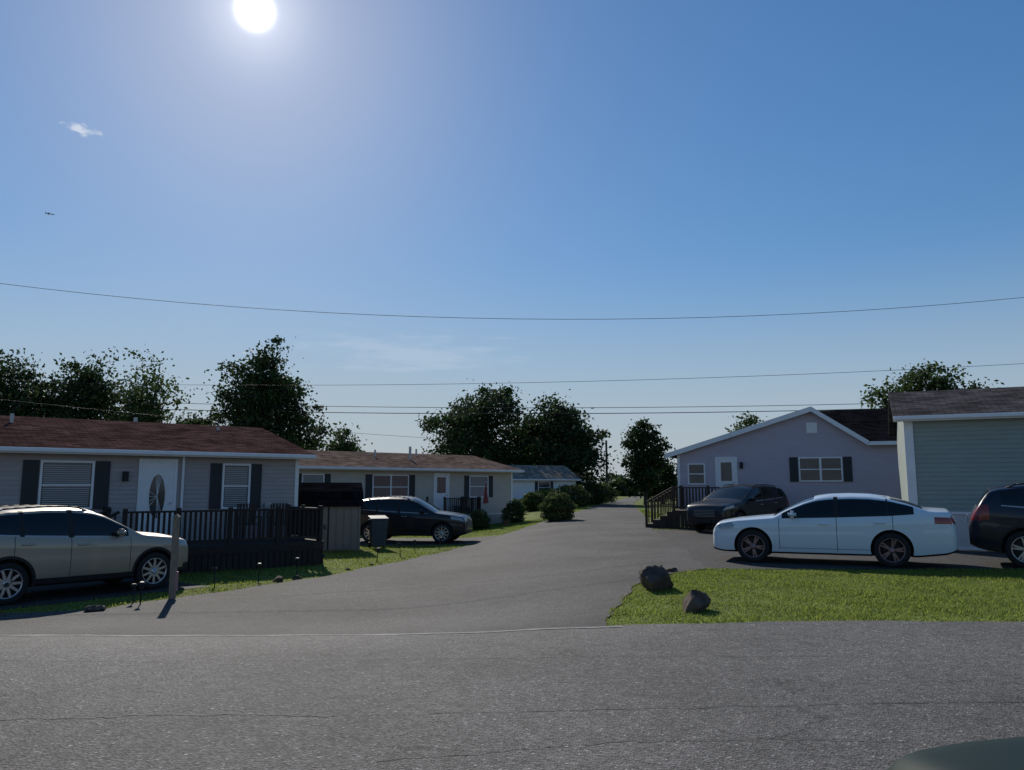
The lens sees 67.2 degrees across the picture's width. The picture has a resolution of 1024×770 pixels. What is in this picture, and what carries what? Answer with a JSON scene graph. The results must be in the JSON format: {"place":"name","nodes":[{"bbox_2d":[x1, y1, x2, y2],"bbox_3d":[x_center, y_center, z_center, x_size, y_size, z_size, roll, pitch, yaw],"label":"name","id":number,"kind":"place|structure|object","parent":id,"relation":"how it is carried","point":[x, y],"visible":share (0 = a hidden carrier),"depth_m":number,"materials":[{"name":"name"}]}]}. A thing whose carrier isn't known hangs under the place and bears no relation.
{"place":"outdoors","nodes":[
{"label":"outdoors","id":0,"kind":"place"},
{"bbox_2d":[0,577,208,609],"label":"driveway","id":1,"kind":"structure","parent":0,"point":[56,594],"depth_m":15.18,"materials":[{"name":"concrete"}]},
{"bbox_2d":[0,505,187,605],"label":"suv car","id":2,"kind":"object","parent":1,"relation":"on","point":[42,545],"visible":0.99,"depth_m":14.37,"materials":[{"name":"beige paint"}]},
{"bbox_2d":[0,497,706,634],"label":"side road","id":3,"kind":"structure","parent":0,"point":[493,601],"depth_m":13.87,"materials":[{"name":"asphalt"}]},
{"bbox_2d":[360,535,501,544],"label":"driveway","id":4,"kind":"structure","parent":0,"point":[422,541],"depth_m":29.07,"materials":[{"name":"concrete"}]},
{"bbox_2d":[360,496,472,543],"bbox_3d":[-3.805,5.055,29.096,4.488,1.699,2.203,-1,-8,8],"label":"suv car","id":5,"kind":"object","parent":4,"relation":"on","point":[410,516],"visible":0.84,"depth_m":28.24,"materials":[{"name":"black paint"}]},
{"bbox_2d":[0,620,1023,769],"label":"street","id":6,"kind":"structure","parent":0,"point":[733,671],"depth_m":5.81,"materials":[{"name":"asphalt"}]},
{"bbox_2d":[4,626,621,636],"bbox_3d":[-7.360,2.866,8.958,17.280,0.106,0.209,0,-8,0],"label":"pavement seam","id":7,"kind":"object","parent":6,"relation":"on","point":[306,634],"visible":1,"depth_m":8.95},
{"bbox_2d":[12,701,1000,718],"bbox_3d":[-0.584,2.302,5.436,10.842,0.001,0.198,0,-8,-2],"label":"road crack","id":8,"kind":"object","parent":6,"relation":"on","point":[490,711],"visible":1,"depth_m":5.42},
{"bbox_2d":[373,737,955,760],"bbox_3d":[1.543,2.212,4.761,4.727,0.001,0.254,1,-8,-5],"label":"road crack","id":9,"kind":"object","parent":6,"relation":"on","point":[679,740],"visible":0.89,"depth_m":4.80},
{"bbox_2d":[887,737,1023,769],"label":"sedan car","id":10,"kind":"object","parent":6,"relation":"on","point":[1002,754],"visible":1,"depth_m":1.31,"materials":[{"name":"green paint"}]},
{"bbox_2d":[0,0,1023,481],"label":"sky","id":11,"kind":"structure","parent":0,"point":[572,173],"materials":[{"name":"blue"}]},
{"bbox_2d":[0,496,1023,625],"bbox_3d":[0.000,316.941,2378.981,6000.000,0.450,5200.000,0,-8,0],"label":"ground","id":12,"kind":"structure","parent":0,"point":[534,515],"depth_m":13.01,"materials":[{"name":"green plant"}]},
{"bbox_2d":[0,348,74,417],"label":"deciduous tree","id":13,"kind":"object","parent":12,"relation":"on","point":[13,375],"visible":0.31,"depth_m":50.19,"materials":[{"name":"green plant"}]},
{"bbox_2d":[8,348,170,420],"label":"deciduous tree","id":14,"kind":"object","parent":12,"relation":"on","point":[97,393],"visible":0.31,"depth_m":51.08,"materials":[{"name":"green plant"}]},
{"bbox_2d":[84,605,105,611],"bbox_3d":[-6.925,3.723,12.794,0.324,0.149,0.329,3,-8,-23],"label":"edging stone","id":15,"kind":"object","parent":12,"relation":"on","point":[91,608],"visible":0.81,"depth_m":12.71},
{"bbox_2d":[92,342,205,423],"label":"deciduous tree","id":16,"kind":"object","parent":12,"relation":"on","point":[152,407],"visible":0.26,"depth_m":50.53,"materials":[{"name":"green plant"}]},
{"bbox_2d":[168,514,180,598],"bbox_3d":[-6.242,3.219,14.251,0.135,1.660,0.120,0,-8,0],"label":"wooden post","id":17,"kind":"object","parent":12,"relation":"on","point":[173,581],"visible":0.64,"depth_m":14.21,"materials":[{"name":"brown wood"}]},
{"bbox_2d":[99,503,323,573],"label":"wooden deck","id":18,"kind":"structure","parent":12,"relation":"on","point":[303,522],"depth_m":19.51,"materials":[{"name":"brown wood"}]},
{"bbox_2d":[179,335,340,450],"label":"deciduous tree","id":19,"kind":"object","parent":12,"relation":"on","point":[262,387],"visible":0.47,"depth_m":53.38,"materials":[{"name":"green plant"}]},
{"bbox_2d":[297,482,363,550],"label":"garden shed","id":20,"kind":"structure","parent":12,"relation":"on","point":[341,503],"depth_m":25.03,"materials":[{"name":"grey"}]},
{"bbox_2d":[322,420,372,451],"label":"deciduous tree","id":21,"kind":"object","parent":12,"relation":"on","point":[343,444],"visible":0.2,"depth_m":79.39,"materials":[{"name":"green plant"}]},
{"bbox_2d":[368,515,388,547],"bbox_3d":[-4.513,4.944,25.912,0.600,1.078,0.758,3,-8,-20],"label":"trash bin","id":22,"kind":"object","parent":12,"relation":"on","point":[378,526],"visible":1,"depth_m":25.63,"materials":[{"name":"plastic"}]},
{"bbox_2d":[426,496,480,525],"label":"wooden deck","id":23,"kind":"structure","parent":12,"relation":"on","point":[463,501],"depth_m":38.85,"materials":[{"name":"brown wood"}]},
{"bbox_2d":[470,509,490,529],"bbox_3d":[-1.603,6.480,37.058,1.240,1.051,1.270,0,-8,0],"label":"flowering shrub","id":24,"kind":"object","parent":12,"relation":"on","point":[477,516],"visible":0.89,"depth_m":36.82,"materials":[{"name":"green plant"}]},
{"bbox_2d":[414,378,554,464],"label":"deciduous tree","id":25,"kind":"object","parent":12,"relation":"on","point":[482,430],"visible":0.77,"depth_m":72.35,"materials":[{"name":"green plant"}]},
{"bbox_2d":[500,512,511,524],"bbox_3d":[-0.316,6.810,39.302,0.629,0.899,0.783,0,-8,0],"label":"flower pot","id":26,"kind":"object","parent":12,"relation":"on","point":[506,519],"visible":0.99,"depth_m":39.22,"materials":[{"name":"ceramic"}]},
{"bbox_2d":[501,500,526,522],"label":"flowering shrub","id":27,"kind":"object","parent":12,"relation":"on","point":[513,508],"visible":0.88,"depth_m":40.41,"materials":[{"name":"green plant"}]},
{"bbox_2d":[519,491,544,510],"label":"hedge bush","id":28,"kind":"object","parent":12,"relation":"on","point":[531,501],"visible":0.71,"depth_m":54.73,"materials":[{"name":"green plant"}]},
{"bbox_2d":[536,488,570,508],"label":"hedge bush","id":29,"kind":"object","parent":12,"relation":"on","point":[544,491],"visible":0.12,"depth_m":56.98,"materials":[{"name":"green plant"}]},
{"bbox_2d":[537,492,576,520],"bbox_3d":[2.244,6.024,38.040,2.058,1.471,1.932,0,-8,0],"label":"round bush","id":30,"kind":"object","parent":12,"relation":"on","point":[550,505],"visible":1,"depth_m":37.58,"materials":[{"name":"green plant"}]},
{"bbox_2d":[504,389,619,492],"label":"deciduous tree","id":31,"kind":"object","parent":12,"relation":"on","point":[570,441],"visible":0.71,"depth_m":73.23,"materials":[{"name":"green plant"}]},
{"bbox_2d":[557,484,592,506],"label":"hedge bush","id":32,"kind":"object","parent":12,"relation":"on","point":[580,494],"visible":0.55,"depth_m":61.59,"materials":[{"name":"green plant"}]},
{"bbox_2d":[576,481,609,504],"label":"hedge bush","id":33,"kind":"object","parent":12,"relation":"on","point":[597,492],"visible":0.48,"depth_m":70.58,"materials":[{"name":"green plant"}]},
{"bbox_2d":[543,507,666,516],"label":"lawn grass","id":34,"kind":"structure","parent":12,"relation":"on","point":[580,508],"depth_m":50.41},
{"bbox_2d":[592,482,619,502],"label":"hedge bush","id":35,"kind":"object","parent":12,"relation":"on","point":[611,496],"visible":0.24,"depth_m":78.45,"materials":[{"name":"green plant"}]},
{"bbox_2d":[605,440,607,482],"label":"utility pole","id":36,"kind":"object","parent":12,"relation":"on","point":[606,471],"visible":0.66,"depth_m":89.53,"materials":[{"name":"brown wood"}]},
{"bbox_2d":[0,399,520,442],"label":"power line","id":37,"kind":"object","parent":36,"relation":"attached to","point":[231,422],"visible":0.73,"depth_m":47.36,"materials":[{"name":"black plastic"}]},
{"bbox_2d":[599,472,676,495],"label":"distant trees","id":38,"kind":"object","parent":12,"relation":"on","point":[615,481],"visible":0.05,"depth_m":136.00,"materials":[{"name":"green plant"}]},
{"bbox_2d":[617,418,675,504],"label":"deciduous tree","id":39,"kind":"object","parent":12,"relation":"on","point":[643,473],"visible":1,"depth_m":69.29,"materials":[{"name":"green plant"}]},
{"bbox_2d":[639,565,673,590],"bbox_3d":[2.282,3.193,12.432,0.623,0.585,0.603,5,-9,-36],"label":"boulder","id":40,"kind":"object","parent":12,"relation":"on","point":[653,578],"visible":0.88,"depth_m":12.26,"materials":[{"name":"stone"}]},
{"bbox_2d":[637,455,677,503],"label":"deciduous tree","id":41,"kind":"object","parent":12,"relation":"on","point":[667,475],"visible":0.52,"depth_m":72.77,"materials":[{"name":"green plant"}]},
{"bbox_2d":[645,485,719,529],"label":"wooden deck","id":42,"kind":"structure","parent":12,"relation":"on","point":[670,519],"depth_m":30.10,"materials":[{"name":"brown wood"}]},
{"bbox_2d":[682,590,710,613],"bbox_3d":[2.394,2.881,10.206,0.406,0.364,0.511,-5,-9,35],"label":"boulder","id":43,"kind":"object","parent":12,"relation":"on","point":[696,601],"visible":0.84,"depth_m":10.04,"materials":[{"name":"stone"}]},
{"bbox_2d":[725,410,766,431],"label":"deciduous tree","id":44,"kind":"object","parent":12,"relation":"on","point":[750,421],"visible":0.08,"depth_m":62.15,"materials":[{"name":"green plant"}]},
{"bbox_2d":[896,422,908,501],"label":"walls","id":45,"kind":"structure","parent":12,"relation":"on","point":[902,463],"depth_m":22.91,"materials":[{"name":"green"}]},
{"bbox_2d":[903,422,908,499],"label":"corner trim","id":46,"kind":"structure","parent":45,"relation":"attached to","point":[906,462],"depth_m":20.07,"materials":[{"name":"white plastic"}]},
{"bbox_2d":[904,421,917,504],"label":"wide corner trim","id":47,"kind":"structure","parent":46,"relation":"attached to","point":[910,459],"depth_m":20.03,"materials":[{"name":"white plastic"}]},
{"bbox_2d":[888,386,1023,435],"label":"roof","id":48,"kind":"structure","parent":45,"relation":"on","point":[980,400],"depth_m":21.17,"materials":[{"name":"brown"}]},
{"bbox_2d":[893,412,1023,421],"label":"fascia gutter","id":49,"kind":"object","parent":48,"relation":"attached to","point":[961,416],"visible":1,"depth_m":19.43,"materials":[{"name":"white plastic"}]},
{"bbox_2d":[912,418,1023,511],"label":"front siding","id":50,"kind":"object","parent":45,"relation":"attached to","point":[962,465],"visible":0.82,"depth_m":19.54,"materials":[{"name":"plastic"}]},
{"bbox_2d":[951,512,988,550],"bbox_3d":[13.398,3.534,18.384,6.907,0.940,0.060,-4,-8,25],"label":"lattice skirt","id":51,"kind":"object","parent":45,"relation":"attached to","point":[960,547],"visible":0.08,"depth_m":19.32,"materials":[{"name":"white plastic"}]},
{"bbox_2d":[952,514,993,551],"bbox_3d":[16.640,3.532,16.915,14.000,1.240,0.019,-4,-8,25],"label":"skirting","id":52,"kind":"object","parent":45,"relation":"attached to","point":[964,532],"depth_m":19.37,"materials":[{"name":"white plastic"}]},
{"bbox_2d":[860,359,1004,408],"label":"deciduous tree","id":53,"kind":"object","parent":12,"relation":"on","point":[911,378],"visible":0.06,"depth_m":46.04,"materials":[{"name":"green plant"}]},
{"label":"walls","id":54,"kind":"object","parent":12,"relation":"on","visible":0},
{"bbox_2d":[0,452,294,540],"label":"front siding","id":55,"kind":"object","parent":54,"relation":"attached to","point":[278,481],"visible":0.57,"depth_m":20.84,"materials":[{"name":"plastic"}]},
{"bbox_2d":[20,460,110,508],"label":"shutters","id":56,"kind":"object","parent":55,"relation":"attached to","point":[29,483],"visible":0.89,"depth_m":18.78,"materials":[{"name":"plastic"}]},
{"bbox_2d":[37,460,94,508],"bbox_3d":[-11.056,2.482,19.118,1.190,1.210,0.070,6,-10,-38],"label":"window frame","id":57,"kind":"object","parent":55,"relation":"attached to","point":[64,461],"visible":0.8,"depth_m":19.15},
{"bbox_2d":[41,464,90,505],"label":"blinds","id":58,"kind":"object","parent":57,"relation":"attached to","point":[78,476],"visible":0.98,"depth_m":19.13,"materials":[{"name":"plastic"}]},
{"bbox_2d":[40,462,92,506],"bbox_3d":[-11.070,2.484,19.135,1.080,1.100,0.026,6,-10,-38],"label":"window glass","id":59,"kind":"object","parent":57,"relation":"in","point":[55,463],"visible":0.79,"depth_m":19.12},
{"bbox_2d":[136,459,177,535],"bbox_3d":[-9.398,3.030,20.362,0.960,2.140,0.055,6,-10,-38],"label":"door frame","id":60,"kind":"object","parent":55,"relation":"attached to","point":[140,476],"visible":0.76,"depth_m":20.48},
{"bbox_2d":[138,461,174,534],"bbox_3d":[-9.403,3.065,20.363,0.820,2.070,0.042,6,-10,-38],"label":"door","id":61,"kind":"structure","parent":60,"relation":"in","point":[150,469],"depth_m":20.37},
{"bbox_2d":[148,471,165,520],"bbox_3d":[-9.389,2.944,20.361,0.445,1.310,0.009,6,-10,-38],"label":"door glass trim","id":62,"kind":"structure","parent":61,"relation":"attached to","point":[156,474],"depth_m":20.37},
{"bbox_2d":[180,457,184,537],"bbox_3d":[-8.890,3.245,20.693,0.060,2.700,0.060,6,-10,-38],"label":"downspout","id":63,"kind":"object","parent":55,"relation":"attached to","point":[182,482],"visible":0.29,"depth_m":20.75,"materials":[{"name":"white plastic"}]},
{"bbox_2d":[209,463,261,508],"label":"shutters","id":64,"kind":"object","parent":55,"relation":"attached to","point":[215,485],"visible":0.96,"depth_m":21.43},
{"bbox_2d":[220,463,250,508],"bbox_3d":[-7.763,2.845,21.666,0.790,1.260,0.070,6,-10,-38],"label":"window frame","id":65,"kind":"object","parent":55,"relation":"attached to","point":[223,486],"visible":0.89,"depth_m":21.61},
{"bbox_2d":[223,465,248,506],"bbox_3d":[-7.776,2.847,21.683,0.680,1.150,0.026,6,-10,-38],"label":"window glass","id":66,"kind":"object","parent":65,"relation":"in","point":[235,487],"visible":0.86,"depth_m":21.66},
{"bbox_2d":[224,467,247,505],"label":"blinds","id":67,"kind":"object","parent":65,"relation":"attached to","point":[237,479],"visible":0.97,"depth_m":21.67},
{"bbox_2d":[0,415,314,454],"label":"roof","id":68,"kind":"structure","parent":54,"relation":"on","point":[25,431],"depth_m":21.86,"materials":[{"name":"brown"}]},
{"bbox_2d":[0,446,315,459],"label":"fascia gutter","id":69,"kind":"object","parent":68,"relation":"attached to","point":[133,452],"visible":1,"depth_m":19.99,"materials":[{"name":"white plastic"}]},
{"bbox_2d":[294,459,298,535],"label":"corner trim","id":70,"kind":"structure","parent":54,"relation":"attached to","point":[296,482],"depth_m":22.76,"materials":[{"name":"white plastic"}]},
{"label":"walls","id":71,"kind":"object","parent":12,"relation":"on","visible":0},
{"bbox_2d":[299,469,510,513],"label":"front siding","id":72,"kind":"object","parent":71,"relation":"attached to","point":[497,501],"visible":0.35,"depth_m":40.21,"materials":[{"name":"plastic"}]},
{"bbox_2d":[365,474,414,498],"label":"shutters","id":73,"kind":"object","parent":72,"relation":"attached to","point":[368,487],"visible":0.86,"depth_m":37.22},
{"bbox_2d":[372,474,408,496],"bbox_3d":[-5.969,5.024,37.933,2.090,1.210,0.071,7,-10,-41],"label":"window frame","id":74,"kind":"object","parent":72,"relation":"attached to","point":[373,475],"visible":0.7,"depth_m":37.90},
{"bbox_2d":[373,476,407,496],"bbox_3d":[-5.984,5.027,37.950,1.980,1.100,0.028,7,-10,-41],"label":"window glass","id":75,"kind":"object","parent":74,"relation":"in","point":[381,488],"visible":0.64,"depth_m":37.91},
{"bbox_2d":[433,473,449,505],"bbox_3d":[-3.661,5.626,39.888,0.990,2.120,0.055,7,-10,-41],"label":"door frame","id":76,"kind":"object","parent":72,"relation":"attached to","point":[434,486],"visible":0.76,"depth_m":39.67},
{"bbox_2d":[435,474,447,510],"bbox_3d":[-3.666,5.662,39.888,0.850,2.050,0.041,7,-10,-41],"label":"door","id":77,"kind":"structure","parent":76,"relation":"in","point":[439,500],"depth_m":39.88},
{"bbox_2d":[464,476,492,497],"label":"shutters","id":78,"kind":"object","parent":72,"relation":"attached to","point":[466,487],"visible":1,"depth_m":41.10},
{"bbox_2d":[469,476,488,496],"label":"window frame","id":79,"kind":"object","parent":72,"relation":"attached to","point":[478,486],"visible":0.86,"depth_m":41.50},
{"bbox_2d":[470,484,484,495],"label":"blinds","id":80,"kind":"object","parent":79,"relation":"attached to","point":[476,491],"visible":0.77,"depth_m":41.44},
{"bbox_2d":[470,477,486,485],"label":"window glass","id":81,"kind":"object","parent":79,"relation":"in","point":[477,480],"visible":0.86,"depth_m":41.57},
{"bbox_2d":[299,450,521,469],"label":"roof","id":82,"kind":"structure","parent":71,"relation":"on","point":[358,459],"depth_m":40.39,"materials":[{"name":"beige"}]},
{"bbox_2d":[299,466,524,472],"bbox_3d":[-5.514,4.134,37.814,16.400,0.140,0.118,7,-10,-41],"label":"fascia gutter","id":83,"kind":"object","parent":82,"relation":"attached to","point":[396,469],"visible":0.64,"depth_m":38.01,"materials":[{"name":"white plastic"}]},
{"bbox_2d":[483,514,511,523],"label":"skirting","id":84,"kind":"object","parent":71,"relation":"attached to","point":[495,518],"depth_m":42.08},
{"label":"walls","id":85,"kind":"object","parent":12,"relation":"on","visible":0},
{"bbox_2d":[508,465,579,478],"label":"roof","id":86,"kind":"structure","parent":85,"relation":"on","point":[546,472],"depth_m":65.98,"materials":[{"name":"grey"}]},
{"bbox_2d":[513,479,581,480],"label":"fascia gutter","id":87,"kind":"object","parent":86,"relation":"attached to","point":[547,479],"visible":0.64,"depth_m":64.16,"materials":[{"name":"white plastic"}]},
{"bbox_2d":[513,481,574,499],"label":"front siding","id":88,"kind":"object","parent":85,"relation":"attached to","point":[521,489],"visible":0.26,"depth_m":63.89,"materials":[{"name":"white plastic"}]},
{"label":"walls","id":89,"kind":"object","parent":12,"relation":"on","visible":0},
{"bbox_2d":[677,455,680,506],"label":"corner trim","id":90,"kind":"structure","parent":89,"relation":"attached to","point":[678,467],"depth_m":32.13,"materials":[{"name":"white plastic"}]},
{"bbox_2d":[671,409,896,458],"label":"roof","id":91,"kind":"structure","parent":89,"relation":"on","point":[870,424],"depth_m":32.09,"materials":[{"name":"brown"}]},
{"bbox_2d":[665,406,896,457],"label":"rake trim","id":92,"kind":"structure","parent":91,"relation":"attached to","point":[767,423],"depth_m":30.76,"materials":[{"name":"white plastic"}]},
{"bbox_2d":[678,412,900,506],"bbox_3d":[13.809,2.883,29.745,14.650,3.795,0.020,-3,-8,20],"label":"front siding","id":93,"kind":"object","parent":89,"relation":"attached to","point":[763,454],"visible":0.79,"depth_m":30.68,"materials":[{"name":"plastic"}]},
{"bbox_2d":[687,463,705,484],"bbox_3d":[7.641,3.682,31.877,0.710,0.880,0.070,-3,-8,20],"label":"window frame","id":94,"kind":"object","parent":93,"relation":"attached to","point":[688,464],"visible":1,"depth_m":31.84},
{"bbox_2d":[689,465,703,482],"bbox_3d":[7.648,3.685,31.897,0.600,0.770,0.027,-3,-8,20],"label":"window glass","id":95,"kind":"object","parent":94,"relation":"in","point":[696,478],"visible":1,"depth_m":31.89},
{"bbox_2d":[715,457,737,489],"bbox_3d":[8.766,3.952,31.436,0.870,2.020,0.055,-3,-8,20],"label":"door frame","id":96,"kind":"object","parent":93,"relation":"attached to","point":[716,458],"visible":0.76,"depth_m":31.52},
{"bbox_2d":[717,459,735,486],"bbox_3d":[8.788,3.986,31.429,0.730,1.950,0.042,-3,-8,20],"label":"door","id":97,"kind":"structure","parent":96,"relation":"in","point":[719,481],"depth_m":31.48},
{"bbox_2d":[806,422,816,432],"bbox_3d":[11.902,1.701,30.588,0.400,0.420,0.045,-3,-8,20],"label":"attic vent","id":98,"kind":"object","parent":93,"relation":"attached to","point":[811,427],"visible":1,"depth_m":30.57,"materials":[{"name":"white plastic"}]},
{"bbox_2d":[798,457,842,481],"bbox_3d":[12.132,3.314,30.276,1.610,0.970,0.070,-3,-8,20],"label":"window frame","id":99,"kind":"object","parent":93,"relation":"attached to","point":[820,469],"visible":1,"depth_m":30.25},
{"bbox_2d":[800,458,841,479],"bbox_3d":[12.140,3.317,30.297,1.500,0.860,0.026,-3,-8,20],"label":"window glass","id":100,"kind":"object","parent":99,"relation":"in","point":[826,463],"visible":1,"depth_m":30.28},
{"bbox_2d":[789,457,852,481],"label":"shutters","id":101,"kind":"object","parent":93,"relation":"attached to","point":[847,468],"visible":1,"depth_m":30.02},
{"bbox_2d":[604,567,1023,625],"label":"lawn grass","id":102,"kind":"structure","parent":0,"point":[986,576],"depth_m":11.44,"materials":[{"name":"plant"}]},
{"bbox_2d":[653,530,1022,568],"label":"driveway","id":103,"kind":"structure","parent":0,"point":[699,547],"depth_m":16.91,"materials":[{"name":"concrete"}]},
{"bbox_2d":[687,484,788,530],"bbox_3d":[8.342,4.492,28.293,4.488,1.699,2.203,7,-10,-42],"label":"suv car","id":104,"kind":"object","parent":103,"relation":"on","point":[723,502],"visible":0.77,"depth_m":27.41,"materials":[{"name":"black paint"}]},
{"bbox_2d":[713,493,958,567],"bbox_3d":[6.847,3.066,16.626,4.738,1.464,2.164,-3,-8,24],"label":"sedan car","id":105,"kind":"object","parent":103,"relation":"on","point":[889,531],"visible":1,"depth_m":15.74,"materials":[{"name":"white paint"}]},
{"bbox_2d":[967,483,1023,567],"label":"suv car","id":106,"kind":"object","parent":103,"relation":"on","point":[995,521],"visible":1,"depth_m":15.46,"materials":[{"name":"black paint"}]},
{"bbox_3d":[30.000,0.110,25.204,2.200,10.000,0.290,0,-8,0],"label":"utility pole","id":107,"kind":"object","parent":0,"visible":0},
{"bbox_2d":[0,283,1023,318],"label":"power line","id":108,"kind":"object","parent":107,"relation":"attached to","point":[505,318],"visible":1,"depth_m":25.54,"materials":[{"name":"black plastic"}]},
{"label":"utility pole","id":109,"kind":"object","parent":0,"visible":0},
{"bbox_2d":[110,401,877,407],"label":"power line","id":110,"kind":"object","parent":109,"relation":"attached to","point":[573,407],"visible":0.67,"depth_m":52.24,"materials":[{"name":"black plastic"}]},
{"bbox_2d":[23,363,1023,384],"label":"power line","id":111,"kind":"object","parent":109,"relation":"attached to","point":[582,381],"visible":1,"depth_m":46.00,"materials":[{"name":"black plastic"}]},
{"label":"utility pole","id":112,"kind":"object","parent":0,"visible":0},
{"bbox_2d":[105,407,878,413],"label":"power line","id":113,"kind":"object","parent":112,"relation":"attached to","point":[521,413],"visible":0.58,"depth_m":52.18,"materials":[{"name":"black plastic"}]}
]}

